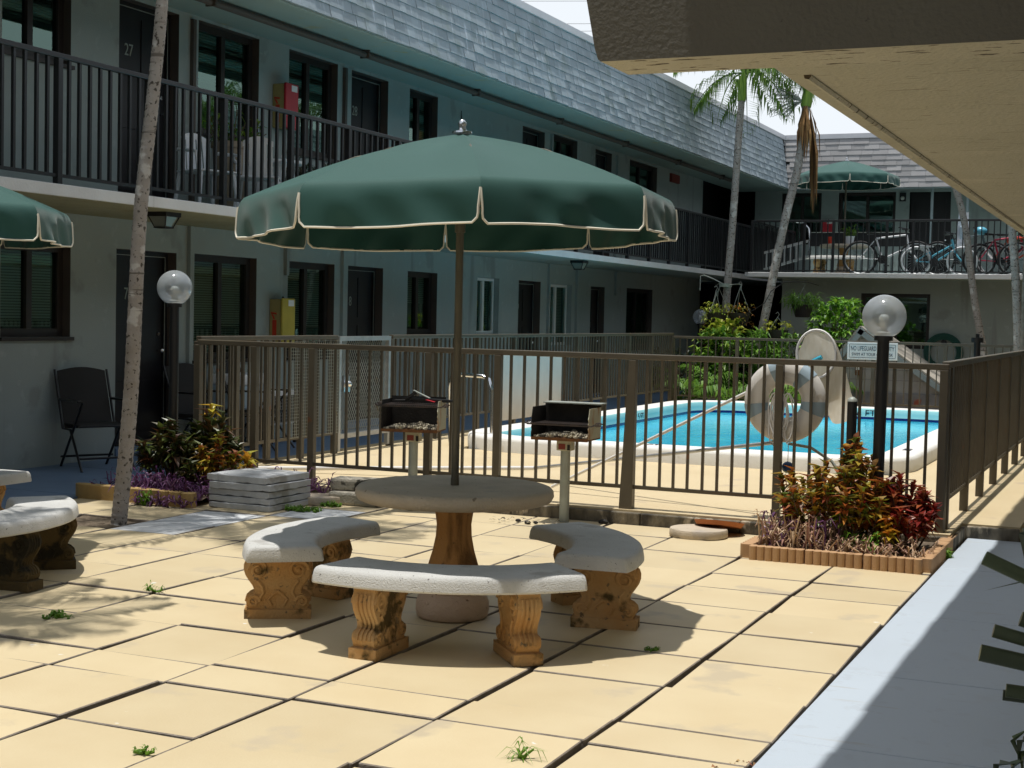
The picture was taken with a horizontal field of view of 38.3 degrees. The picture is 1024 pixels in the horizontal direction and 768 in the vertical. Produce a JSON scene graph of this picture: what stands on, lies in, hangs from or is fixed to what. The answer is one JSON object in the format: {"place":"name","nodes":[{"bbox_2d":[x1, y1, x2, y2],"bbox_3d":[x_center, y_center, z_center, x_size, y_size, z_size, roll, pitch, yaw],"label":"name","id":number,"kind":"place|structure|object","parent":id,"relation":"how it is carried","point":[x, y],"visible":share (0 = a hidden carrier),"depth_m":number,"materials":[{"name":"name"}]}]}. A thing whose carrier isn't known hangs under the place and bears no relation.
{"place":"outdoors","nodes":[
{"label":"outdoors","id":0,"kind":"place"},
{"bbox_2d":[1,381,742,508],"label":"walkway along building","id":1,"kind":"structure","parent":0,"point":[56,480],"depth_m":13.46,"materials":[{"name":"grey paint"}]},
{"bbox_2d":[53,367,135,472],"bbox_3d":[-3.836,0.317,13.543,0.544,0.923,0.691,-1,3,-38],"label":"folding chair","id":2,"kind":"object","parent":1,"relation":"on","point":[83,397],"visible":0.8,"depth_m":13.67,"materials":[{"name":"fabric"}]},
{"bbox_2d":[163,363,244,453],"bbox_3d":[-3.164,0.257,15.146,0.691,0.923,0.544,3,3,34],"label":"folding chair","id":3,"kind":"object","parent":1,"relation":"on","point":[185,390],"visible":0.29,"depth_m":15.19,"materials":[{"name":"fabric"}]},
{"bbox_2d":[0,498,944,767],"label":"patio paving","id":4,"kind":"structure","parent":0,"point":[748,662],"depth_m":6.33,"materials":[{"name":"paint"}]},
{"bbox_2d":[0,469,31,510],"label":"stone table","id":5,"kind":"object","parent":4,"relation":"on","point":[8,477],"visible":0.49,"depth_m":9.77,"materials":[{"name":"concrete"}]},
{"bbox_2d":[0,495,78,592],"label":"stone bench","id":6,"kind":"object","parent":4,"relation":"on","point":[37,533],"visible":1,"depth_m":7.81,"materials":[{"name":"concrete"}]},
{"bbox_2d":[76,482,113,500],"bbox_3d":[-3.212,0.846,11.457,0.432,0.130,0.100,2,3,24],"label":"edging piece","id":7,"kind":"object","parent":4,"relation":"on","point":[95,491],"visible":0.54,"depth_m":11.41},
{"bbox_2d":[76,515,146,529],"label":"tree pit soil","id":8,"kind":"object","parent":4,"relation":"on","point":[92,521],"visible":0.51,"depth_m":10.33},
{"bbox_2d":[110,0,167,525],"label":"palm tree","id":9,"kind":"object","parent":8,"relation":"on","point":[121,494],"visible":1,"depth_m":10.20,"materials":[{"name":"grey plant"}]},
{"bbox_2d":[132,480,209,500],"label":"planting bed soil","id":10,"kind":"structure","parent":4,"relation":"on","point":[207,494],"depth_m":11.64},
{"bbox_2d":[107,465,227,501],"bbox_3d":[-2.626,0.770,11.397,0.926,0.266,0.648,2,3,24],"label":"purple plant","id":11,"kind":"object","parent":10,"relation":"on","point":[174,484],"visible":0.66,"depth_m":11.36,"materials":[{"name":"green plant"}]},
{"bbox_2d":[133,417,246,488],"bbox_3d":[-2.639,0.553,11.843,0.888,0.575,0.907,2,3,24],"label":"croton bush","id":12,"kind":"object","parent":10,"relation":"on","point":[161,454],"visible":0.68,"depth_m":11.69,"materials":[{"name":"green plant"}]},
{"bbox_2d":[168,408,243,488],"bbox_3d":[-2.440,0.519,11.812,0.520,0.650,0.548,2,3,24],"label":"croton bush","id":13,"kind":"object","parent":10,"relation":"on","point":[208,430],"visible":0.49,"depth_m":11.77,"materials":[{"name":"green plant"}]},
{"bbox_2d":[189,428,241,491],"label":"croton bush","id":14,"kind":"object","parent":10,"relation":"on","point":[213,463],"visible":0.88,"depth_m":11.53,"materials":[{"name":"green plant"}]},
{"bbox_2d":[157,270,192,477],"bbox_3d":[-2.752,-0.024,11.993,0.282,1.799,0.282,2,3,24],"label":"globe lamp","id":15,"kind":"object","parent":4,"relation":"on","point":[174,301],"visible":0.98,"depth_m":11.96,"materials":[{"name":"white metal"}]},
{"bbox_2d":[209,499,307,511],"bbox_3d":[-1.919,0.906,11.233,0.556,0.046,0.555,3,3,26],"label":"concrete slab","id":16,"kind":"object","parent":4,"relation":"on","point":[250,507],"depth_m":11.00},
{"bbox_2d":[209,492,309,505],"bbox_3d":[-1.919,0.858,11.241,0.556,0.048,0.556,3,3,25],"label":"concrete slab","id":17,"kind":"object","parent":16,"relation":"on","point":[251,500],"depth_m":11.03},
{"bbox_2d":[209,486,310,498],"bbox_3d":[-1.923,0.809,11.252,0.556,0.050,0.555,3,3,26],"label":"concrete slab","id":18,"kind":"object","parent":17,"relation":"on","point":[265,494],"depth_m":11.03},
{"bbox_2d":[209,479,310,491],"bbox_3d":[-1.916,0.757,11.232,0.556,0.054,0.554,3,3,25],"label":"concrete slab","id":19,"kind":"object","parent":18,"relation":"on","point":[278,486],"depth_m":11.02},
{"bbox_2d":[207,468,308,484],"bbox_3d":[-1.935,0.702,11.251,0.555,0.054,0.555,3,3,27],"label":"concrete slab","id":20,"kind":"object","parent":19,"relation":"on","point":[263,476],"depth_m":11.11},
{"bbox_2d":[242,516,380,618],"bbox_3d":[-1.045,0.935,7.477,0.506,0.384,1.205,2,3,13],"label":"stone bench","id":21,"kind":"object","parent":4,"relation":"on","point":[282,561],"visible":0.84,"depth_m":7.14,"materials":[{"name":"stone"}]},
{"bbox_2d":[375,395,449,510],"bbox_3d":[-0.750,0.529,11.176,0.552,0.860,0.312,2,3,10],"label":"park grill","id":22,"kind":"object","parent":4,"relation":"on","point":[413,420],"visible":1,"depth_m":11.17,"materials":[{"name":"metal"}]},
{"bbox_2d":[312,557,586,666],"bbox_3d":[-0.274,0.999,6.486,1.205,0.384,0.506,1,3,3],"label":"stone bench","id":23,"kind":"object","parent":4,"relation":"on","point":[383,589],"visible":1,"depth_m":6.34,"materials":[{"name":"stone"}]},
{"bbox_2d":[355,475,553,622],"bbox_3d":[-0.289,0.825,7.301,0.982,0.653,0.984,2,3,24],"label":"stone table","id":24,"kind":"object","parent":4,"relation":"on","point":[453,508],"visible":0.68,"depth_m":7.16,"materials":[{"name":"beige concrete"}]},
{"bbox_2d":[235,119,677,485],"bbox_3d":[-0.267,-0.391,7.241,2.071,1.808,2.052,0,3,-31],"label":"umbrella","id":25,"kind":"object","parent":24,"relation":"on","point":[462,190],"visible":0.99,"depth_m":6.53,"materials":[{"name":"green fabric"}]},
{"bbox_2d":[525,400,606,522],"bbox_3d":[0.395,0.571,10.731,0.553,0.870,0.362,2,3,21],"label":"park grill","id":26,"kind":"object","parent":4,"relation":"on","point":[566,425],"visible":1,"depth_m":10.70,"materials":[{"name":"metal"}]},
{"bbox_2d":[529,522,643,630],"bbox_3d":[0.393,0.969,7.445,0.506,0.384,1.205,1,3,-7],"label":"stone bench","id":27,"kind":"object","parent":4,"relation":"on","point":[606,562],"visible":0.82,"depth_m":7.10,"materials":[{"name":"stone"}]},
{"bbox_2d":[669,524,727,539],"bbox_3d":[1.287,1.020,10.169,0.400,0.057,0.401,2,3,24],"label":"stepping stone","id":28,"kind":"object","parent":4,"relation":"on","point":[694,532],"visible":1,"depth_m":10.04,"materials":[{"name":"beige concrete"}]},
{"bbox_2d":[749,544,804,563],"bbox_3d":[1.656,1.073,9.217,0.345,0.105,0.084,2,3,24],"label":"edging piece","id":29,"kind":"object","parent":4,"relation":"on","point":[776,554],"visible":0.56,"depth_m":9.18,"materials":[{"name":"ceramic"}]},
{"bbox_2d":[805,549,862,568],"bbox_3d":[1.982,1.087,9.081,0.348,0.105,0.085,2,3,24],"label":"edging piece","id":30,"kind":"object","parent":4,"relation":"on","point":[832,559],"visible":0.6,"depth_m":9.05,"materials":[{"name":"ceramic"}]},
{"bbox_2d":[763,533,934,556],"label":"planting bed soil","id":31,"kind":"structure","parent":4,"relation":"on","point":[926,545],"depth_m":9.55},
{"bbox_2d":[761,504,841,550],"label":"purple plant","id":32,"kind":"object","parent":31,"relation":"on","point":[787,517],"visible":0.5,"depth_m":9.38,"materials":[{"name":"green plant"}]},
{"bbox_2d":[751,509,851,549],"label":"purple plant","id":33,"kind":"object","parent":31,"relation":"on","point":[810,536],"visible":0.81,"depth_m":9.35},
{"bbox_2d":[770,458,905,546],"bbox_3d":[2.124,0.777,9.616,0.892,0.550,0.862,2,3,24],"label":"croton bush","id":34,"kind":"object","parent":31,"relation":"on","point":[833,497],"visible":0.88,"depth_m":9.41,"materials":[{"name":"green plant"}]},
{"bbox_2d":[846,397,857,534],"bbox_3d":[2.272,0.586,9.903,0.068,1.002,0.068,2,3,24],"label":"bare post","id":35,"kind":"object","parent":31,"relation":"on","point":[851,428],"visible":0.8,"depth_m":9.86,"materials":[{"name":"black metal"}]},
{"bbox_2d":[832,431,884,543],"bbox_3d":[2.294,0.682,9.671,0.333,0.736,0.433,0,3,-17],"label":"croton bush","id":36,"kind":"object","parent":31,"relation":"on","point":[858,455],"visible":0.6,"depth_m":9.67,"materials":[{"name":"green plant"}]},
{"bbox_2d":[811,530,938,557],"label":"dry plant","id":37,"kind":"object","parent":31,"relation":"on","point":[847,546],"visible":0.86,"depth_m":9.16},
{"bbox_2d":[862,295,906,531],"bbox_3d":[2.404,0.261,9.614,0.282,1.684,0.282,2,3,24],"label":"globe lamp","id":38,"kind":"object","parent":31,"relation":"on","point":[883,334],"visible":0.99,"depth_m":9.59,"materials":[{"name":"black metal"}]},
{"bbox_2d":[856,470,942,551],"bbox_3d":[2.482,0.803,9.501,0.599,0.525,0.601,-1,4,-44],"label":"croton bush","id":39,"kind":"object","parent":31,"relation":"on","point":[918,516],"visible":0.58,"depth_m":9.40,"materials":[{"name":"red plant"}]},
{"bbox_2d":[863,554,922,574],"bbox_3d":[2.311,1.101,8.946,0.346,0.105,0.080,2,3,22],"label":"edging piece","id":40,"kind":"object","parent":4,"relation":"on","point":[899,564],"visible":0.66,"depth_m":8.91,"materials":[{"name":"ceramic"}]},
{"bbox_2d":[184,401,1023,536],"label":"pool deck","id":41,"kind":"structure","parent":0,"point":[1000,504],"depth_m":12.55,"materials":[{"name":"paint"}]},
{"bbox_2d":[193,335,338,465],"bbox_3d":[-2.189,0.160,13.414,0.055,1.202,2.295,2,3,24],"label":"pool fence","id":42,"kind":"object","parent":41,"relation":"on","point":[271,381],"visible":0.59,"depth_m":13.33,"materials":[{"name":"brown metal"}]},
{"bbox_2d":[290,342,339,438],"bbox_3d":[-1.869,0.041,14.019,0.005,0.902,0.878,2,3,24],"label":"screen","id":43,"kind":"object","parent":42,"relation":"attached to","point":[297,384],"visible":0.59,"depth_m":14.08,"materials":[{"name":"metal"}]},
{"bbox_2d":[258,440,773,469],"bbox_3d":[-0.020,0.556,12.028,4.812,0.555,0.961,3,3,28],"label":"telescopic pole","id":44,"kind":"object","parent":41,"relation":"on","point":[552,465],"visible":0.4,"depth_m":12.37,"materials":[{"name":"metal"}]},
{"bbox_2d":[385,333,673,445],"bbox_3d":[0.665,-0.077,19.817,0.060,1.202,9.590,2,3,24],"label":"pool fence","id":45,"kind":"object","parent":41,"relation":"on","point":[628,345],"visible":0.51,"depth_m":20.01,"materials":[{"name":"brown metal"}]},
{"bbox_2d":[338,336,390,450],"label":"pool gate","id":46,"kind":"structure","parent":45,"relation":"attached to","point":[387,364],"depth_m":14.94,"materials":[{"name":"metal"}]},
{"bbox_2d":[502,355,561,420],"bbox_3d":[0.251,0.012,18.718,0.015,0.810,1.980,2,3,24],"label":"sign board","id":47,"kind":"object","parent":45,"relation":"attached to","point":[531,367],"visible":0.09,"depth_m":18.62,"materials":[{"name":"paint"}]},
{"bbox_2d":[193,339,949,532],"bbox_3d":[0.129,0.320,11.104,6.088,1.145,0.075,2,3,24],"label":"pool fence","id":48,"kind":"object","parent":41,"relation":"on","point":[627,486],"visible":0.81,"depth_m":11.02,"materials":[{"name":"brown metal"}]},
{"bbox_2d":[744,364,825,443],"bbox_3d":[1.921,0.124,10.388,0.590,0.598,0.148,2,3,24],"label":"life ring","id":49,"kind":"object","parent":48,"relation":"hanging from","point":[818,413],"visible":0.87,"depth_m":10.33,"materials":[{"name":"plastic"}]},
{"bbox_2d":[551,329,851,487],"bbox_3d":[1.342,0.227,11.008,2.508,1.326,0.124,3,3,34],"label":"skimmer net","id":50,"kind":"object","parent":41,"relation":"on","point":[816,344],"visible":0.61,"depth_m":10.42,"materials":[{"name":"white plastic"}]},
{"bbox_2d":[467,400,938,474],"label":"swimming pool","id":51,"kind":"structure","parent":41,"relation":"in","point":[916,456],"depth_m":14.79,"materials":[{"name":"blue tile"}]},
{"bbox_2d":[597,413,937,454],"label":"water","id":52,"kind":"structure","parent":51,"relation":"in","point":[917,429],"depth_m":18.47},
{"bbox_2d":[666,391,857,405],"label":"garden bed soil","id":53,"kind":"structure","parent":41,"relation":"on","point":[698,398],"depth_m":25.19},
{"bbox_2d":[685,325,758,393],"bbox_3d":[3.541,-0.370,25.106,1.325,1.308,1.305,0,3,-20],"label":"shrub","id":54,"kind":"object","parent":53,"relation":"on","point":[715,333],"visible":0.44,"depth_m":24.92,"materials":[{"name":"green plant"}]},
{"bbox_2d":[677,362,771,401],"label":"fern","id":55,"kind":"object","parent":53,"relation":"on","point":[711,387],"visible":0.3,"depth_m":24.33,"materials":[{"name":"green plant"}]},
{"bbox_2d":[673,68,805,356],"bbox_3d":[4.024,-2.989,26.092,2.465,6.701,2.562,2,3,24],"label":"palm tree","id":56,"kind":"object","parent":53,"relation":"on","point":[740,86],"visible":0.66,"depth_m":25.95,"materials":[{"name":"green plant"}]},
{"bbox_2d":[732,325,795,381],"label":"shrub","id":57,"kind":"object","parent":53,"relation":"on","point":[770,349],"visible":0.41,"depth_m":24.87,"materials":[{"name":"green plant"}]},
{"bbox_2d":[736,68,819,379],"bbox_3d":[5.023,-2.924,25.595,2.801,6.697,2.693,2,3,24],"label":"palm tree","id":58,"kind":"object","parent":53,"relation":"on","point":[806,133],"visible":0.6,"depth_m":25.43,"materials":[{"name":"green plant"}]},
{"bbox_2d":[791,297,863,351],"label":"shrub","id":59,"kind":"object","parent":53,"relation":"on","point":[847,319],"visible":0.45,"depth_m":27.23,"materials":[{"name":"green plant"}]},
{"bbox_2d":[672,336,1013,407],"bbox_3d":[5.533,-0.106,22.953,6.388,1.125,0.055,2,3,24],"label":"pool fence","id":60,"kind":"object","parent":41,"relation":"on","point":[872,382],"visible":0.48,"depth_m":23.38,"materials":[{"name":"brown metal"}]},
{"bbox_2d":[847,342,897,360],"bbox_3d":[5.586,-0.508,22.852,0.770,0.270,0.012,2,3,24],"label":"pool sign","id":61,"kind":"object","parent":60,"relation":"attached to","point":[862,350],"visible":0.69,"depth_m":22.89,"materials":[{"name":"white"}]},
{"bbox_2d":[839,326,939,409],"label":"pump shed","id":62,"kind":"structure","parent":41,"relation":"on","point":[861,333],"depth_m":24.43,"materials":[{"name":"grey"}]},
{"bbox_2d":[942,350,1023,531],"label":"pool fence","id":63,"kind":"object","parent":41,"relation":"on","point":[985,427],"visible":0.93,"depth_m":12.00,"materials":[{"name":"brown metal"}]},
{"bbox_2d":[1007,224,1020,350],"bbox_3d":[7.170,-2.381,22.171,2.405,5.903,2.300,1,3,1],"label":"palm tree","id":64,"kind":"object","parent":41,"relation":"on","point":[1015,273],"visible":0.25,"depth_m":21.95,"materials":[{"name":"grey plant"}]},
{"bbox_2d":[522,0,869,134],"label":"sky","id":65,"kind":"structure","parent":0,"point":[575,13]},
{"bbox_2d":[752,538,1023,767],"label":"walkway","id":66,"kind":"structure","parent":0,"point":[915,683],"depth_m":6.00,"materials":[{"name":"paint"}]},
{"bbox_2d":[978,528,1023,767],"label":"cut plant","id":67,"kind":"object","parent":66,"relation":"on","point":[1003,658],"visible":1,"depth_m":2.19,"materials":[{"name":"green plant"}]},
{"bbox_3d":[-3.746,0.678,8.794,0.983,0.653,0.984,2,3,24],"label":"stone table","id":68,"kind":"object","parent":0,"visible":0},
{"bbox_2d":[0,186,73,248],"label":"umbrella","id":69,"kind":"object","parent":68,"relation":"on","point":[27,222],"visible":1,"depth_m":8.44,"materials":[{"name":"green fabric"}]},
{"label":"ground","id":70,"kind":"structure","parent":0,"visible":0},
{"bbox_2d":[0,0,800,469],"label":"apartment building","id":71,"kind":"structure","parent":70,"relation":"on","point":[508,70],"depth_m":17.51,"materials":[{"name":"paint"}]},
{"bbox_2d":[0,242,73,340],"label":"window","id":72,"kind":"structure","parent":71,"relation":"in","point":[16,281],"depth_m":13.68,"materials":[{"name":"glass"}]},
{"bbox_2d":[2,0,74,69],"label":"window","id":73,"kind":"structure","parent":71,"relation":"in","point":[18,16],"depth_m":13.68,"materials":[{"name":"glass"}]},
{"bbox_2d":[114,249,176,455],"bbox_3d":[-3.771,-0.326,14.938,0.200,2.040,0.960,2,3,24],"label":"door","id":74,"kind":"structure","parent":71,"relation":"in","point":[153,396],"depth_m":15.15,"materials":[{"name":"brown paint"}]},
{"bbox_2d":[118,0,178,198],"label":"door","id":75,"kind":"structure","parent":71,"relation":"in","point":[136,19],"depth_m":14.87,"materials":[{"name":"brown paint"}]},
{"bbox_2d":[174,133,238,206],"bbox_3d":[-3.035,-2.102,14.636,0.489,0.812,0.565,4,4,44],"label":"plastic chair","id":76,"kind":"object","parent":71,"relation":"on","point":[203,171],"visible":0.42,"depth_m":14.70,"materials":[{"name":"white"}]},
{"bbox_2d":[192,254,256,363],"bbox_3d":[-3.422,-0.847,16.268,0.705,1.330,1.370,2,3,24],"label":"window","id":77,"kind":"structure","parent":71,"relation":"in","point":[208,274],"depth_m":16.46,"materials":[{"name":"glass"}]},
{"bbox_2d":[196,20,258,139],"bbox_3d":[-3.365,-3.274,16.161,0.705,1.370,1.335,2,3,24],"label":"window","id":78,"kind":"structure","parent":71,"relation":"in","point":[212,66],"depth_m":16.35,"materials":[{"name":"glass"}]},
{"bbox_2d":[202,111,266,206],"bbox_3d":[-2.921,-2.316,15.508,0.723,1.159,0.663,1,3,-10],"label":"potted plant","id":79,"kind":"object","parent":71,"relation":"on","point":[230,203],"visible":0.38,"depth_m":15.38,"materials":[{"name":"green plant"}]},
{"bbox_2d":[233,136,286,206],"bbox_3d":[-2.610,-2.119,15.206,0.565,0.812,0.489,1,3,-6],"label":"plastic chair","id":80,"kind":"object","parent":71,"relation":"on","point":[257,162],"visible":0.5,"depth_m":14.99,"materials":[{"name":"white"}]},
{"bbox_2d":[269,297,294,341],"bbox_3d":[-2.653,-0.719,17.006,0.188,0.580,0.278,2,3,24],"label":"extinguisher cabinet","id":81,"kind":"object","parent":71,"relation":"attached to","point":[282,315],"visible":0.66,"depth_m":16.90,"materials":[{"name":"yellow plastic"}]},
{"bbox_2d":[234,261,334,360],"bbox_3d":[-2.709,-0.906,17.882,0.705,1.330,1.260,2,3,24],"label":"window","id":82,"kind":"structure","parent":71,"relation":"in","point":[327,270],"depth_m":18.05,"materials":[{"name":"glass"}]},
{"bbox_2d":[272,82,297,130],"bbox_3d":[-2.598,-3.166,16.891,0.188,0.580,0.278,2,3,24],"label":"extinguisher cabinet","id":83,"kind":"object","parent":71,"relation":"attached to","point":[285,95],"visible":0.7,"depth_m":16.79,"materials":[{"name":"red plastic"}]},
{"bbox_2d":[235,43,339,162],"bbox_3d":[-2.662,-3.333,17.749,0.705,1.370,1.300,2,3,24],"label":"window","id":84,"kind":"structure","parent":71,"relation":"in","point":[330,69],"depth_m":17.86,"materials":[{"name":"glass"}]},
{"bbox_2d":[347,266,382,427],"bbox_3d":[-1.970,-0.482,19.009,0.200,2.050,0.910,2,3,24],"label":"door","id":85,"kind":"structure","parent":71,"relation":"in","point":[365,284],"depth_m":19.22,"materials":[{"name":"brown paint"}]},
{"bbox_2d":[351,70,387,157],"bbox_3d":[-1.904,-2.910,18.923,0.200,2.070,0.950,2,3,24],"label":"door","id":86,"kind":"structure","parent":71,"relation":"in","point":[369,95],"depth_m":19.10,"materials":[{"name":"brown paint"}]},
{"bbox_2d":[0,38,774,272],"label":"balcony railing","id":87,"kind":"object","parent":71,"relation":"on","point":[690,225],"visible":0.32,"depth_m":13.34,"materials":[{"name":"black metal"}]},
{"bbox_2d":[407,271,436,334],"bbox_3d":[-1.315,-1.103,20.436,0.230,0.895,0.930,2,3,24],"label":"window","id":88,"kind":"structure","parent":71,"relation":"in","point":[430,278],"depth_m":20.76,"materials":[{"name":"glass"}]},
{"bbox_2d":[409,88,437,140],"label":"window","id":89,"kind":"structure","parent":71,"relation":"in","point":[431,101],"depth_m":20.52,"materials":[{"name":"glass"}]},
{"bbox_2d":[476,277,498,333],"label":"window","id":90,"kind":"structure","parent":71,"relation":"in","point":[493,316],"depth_m":22.74,"materials":[{"name":"paint"}]},
{"bbox_2d":[518,280,540,350],"bbox_3d":[0.194,-0.654,23.904,0.200,2.030,0.900,2,3,24],"label":"door","id":91,"kind":"structure","parent":71,"relation":"in","point":[529,291],"depth_m":24.16,"materials":[{"name":"brown paint"}]},
{"bbox_2d":[550,284,571,344],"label":"window","id":92,"kind":"structure","parent":71,"relation":"in","point":[567,289],"depth_m":25.53,"materials":[{"name":"paint"}]},
{"bbox_2d":[588,286,604,397],"bbox_3d":[1.459,-0.755,26.766,0.200,2.020,0.720,2,3,24],"label":"door","id":93,"kind":"structure","parent":71,"relation":"in","point":[597,293],"depth_m":27.04,"materials":[{"name":"brown paint"}]},
{"bbox_2d":[626,288,652,349],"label":"window","id":94,"kind":"structure","parent":71,"relation":"in","point":[647,320],"depth_m":29.32,"materials":[{"name":"glass"}]},
{"bbox_2d":[629,159,656,193],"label":"window","id":95,"kind":"structure","parent":71,"relation":"in","point":[652,186],"depth_m":29.24,"materials":[{"name":"glass"}]},
{"bbox_2d":[162,477,1019,550],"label":"kerb","id":96,"kind":"structure","parent":70,"relation":"on","point":[963,533],"depth_m":10.59,"materials":[{"name":"concrete"}]},
{"bbox_2d":[587,0,1023,234],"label":"apartment building","id":97,"kind":"structure","parent":70,"relation":"on","point":[935,88],"depth_m":4.01,"materials":[{"name":"paint"}]},
{"bbox_2d":[701,133,1023,380],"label":"apartment building","id":98,"kind":"structure","parent":70,"relation":"on","point":[934,303],"depth_m":32.51,"materials":[{"name":"paint"}]},
{"bbox_2d":[749,220,795,272],"bbox_3d":[5.558,-2.814,31.299,0.050,1.070,3.710,2,3,24],"label":"terrace railing","id":99,"kind":"object","parent":98,"relation":"on","point":[766,247],"visible":0.49,"depth_m":30.73,"materials":[{"name":"black metal"}]},
{"bbox_2d":[780,284,823,317],"bbox_3d":[5.268,-1.515,26.611,0.904,0.626,0.905,2,3,24],"label":"hanging basket","id":100,"kind":"object","parent":98,"relation":"hanging from","point":[799,308],"visible":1,"depth_m":26.47,"materials":[{"name":"metal"}]},
{"bbox_2d":[782,193,821,243],"bbox_3d":[6.905,-3.887,34.859,1.130,1.400,0.570,2,3,24],"label":"window","id":101,"kind":"structure","parent":98,"relation":"in","point":[802,209],"depth_m":34.76,"materials":[{"name":"grey"}]},
{"bbox_2d":[820,244,867,272],"bbox_3d":[6.830,-2.542,30.364,0.982,0.653,0.984,2,3,24],"label":"stone table","id":102,"kind":"object","parent":98,"relation":"on","point":[841,248],"visible":0.43,"depth_m":30.22,"materials":[{"name":"beige concrete"}]},
{"bbox_2d":[798,158,899,242],"bbox_3d":[6.852,-3.774,30.304,2.071,1.760,2.052,1,3,-16],"label":"umbrella","id":103,"kind":"object","parent":102,"relation":"on","point":[847,174],"visible":0.91,"depth_m":29.76,"materials":[{"name":"green fabric"}]},
{"bbox_2d":[811,232,909,273],"bbox_3d":[7.436,-2.754,31.619,2.100,1.005,0.060,2,3,24],"label":"terrace divider","id":104,"kind":"object","parent":98,"relation":"on","point":[871,240],"visible":0.31,"depth_m":31.54,"materials":[{"name":"black metal"}]},
{"bbox_2d":[838,192,895,231],"bbox_3d":[8.290,-3.827,34.248,1.500,1.400,0.570,2,3,24],"label":"window","id":105,"kind":"structure","parent":98,"relation":"in","point":[859,205],"depth_m":34.22,"materials":[{"name":"grey"}]},
{"bbox_2d":[750,219,1023,273],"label":"terrace railing","id":106,"kind":"object","parent":98,"relation":"on","point":[887,221],"visible":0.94,"depth_m":28.54,"materials":[{"name":"black metal"}]},
{"bbox_2d":[842,227,934,273],"bbox_3d":[7.371,-2.587,28.885,1.774,0.949,0.580,2,3,22],"label":"bicycle","id":107,"kind":"object","parent":98,"relation":"on","point":[871,246],"visible":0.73,"depth_m":28.94,"materials":[{"name":"metal"}]},
{"bbox_2d":[861,293,929,348],"bbox_3d":[7.760,-1.268,29.709,1.550,1.290,0.570,2,3,24],"label":"window","id":108,"kind":"structure","parent":98,"relation":"in","point":[917,306],"depth_m":29.78,"materials":[{"name":"grey"}]},
{"bbox_2d":[908,193,950,273],"bbox_3d":[9.496,-3.335,33.520,0.890,2.020,0.120,2,3,24],"label":"door","id":109,"kind":"structure","parent":98,"relation":"in","point":[920,202],"depth_m":33.50,"materials":[{"name":"paint"}]},
{"bbox_2d":[901,231,977,273],"bbox_3d":[8.230,-2.496,28.367,1.360,0.854,0.550,1,3,2],"label":"bicycle","id":110,"kind":"object","parent":98,"relation":"on","point":[933,261],"visible":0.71,"depth_m":28.40,"materials":[{"name":"teal metal"}]},
{"bbox_2d":[952,188,987,355],"bbox_3d":[7.149,-2.578,24.925,2.379,6.158,2.368,2,3,24],"label":"palm tree","id":111,"kind":"object","parent":70,"relation":"on","point":[970,268],"visible":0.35,"depth_m":24.95,"materials":[{"name":"grey plant"}]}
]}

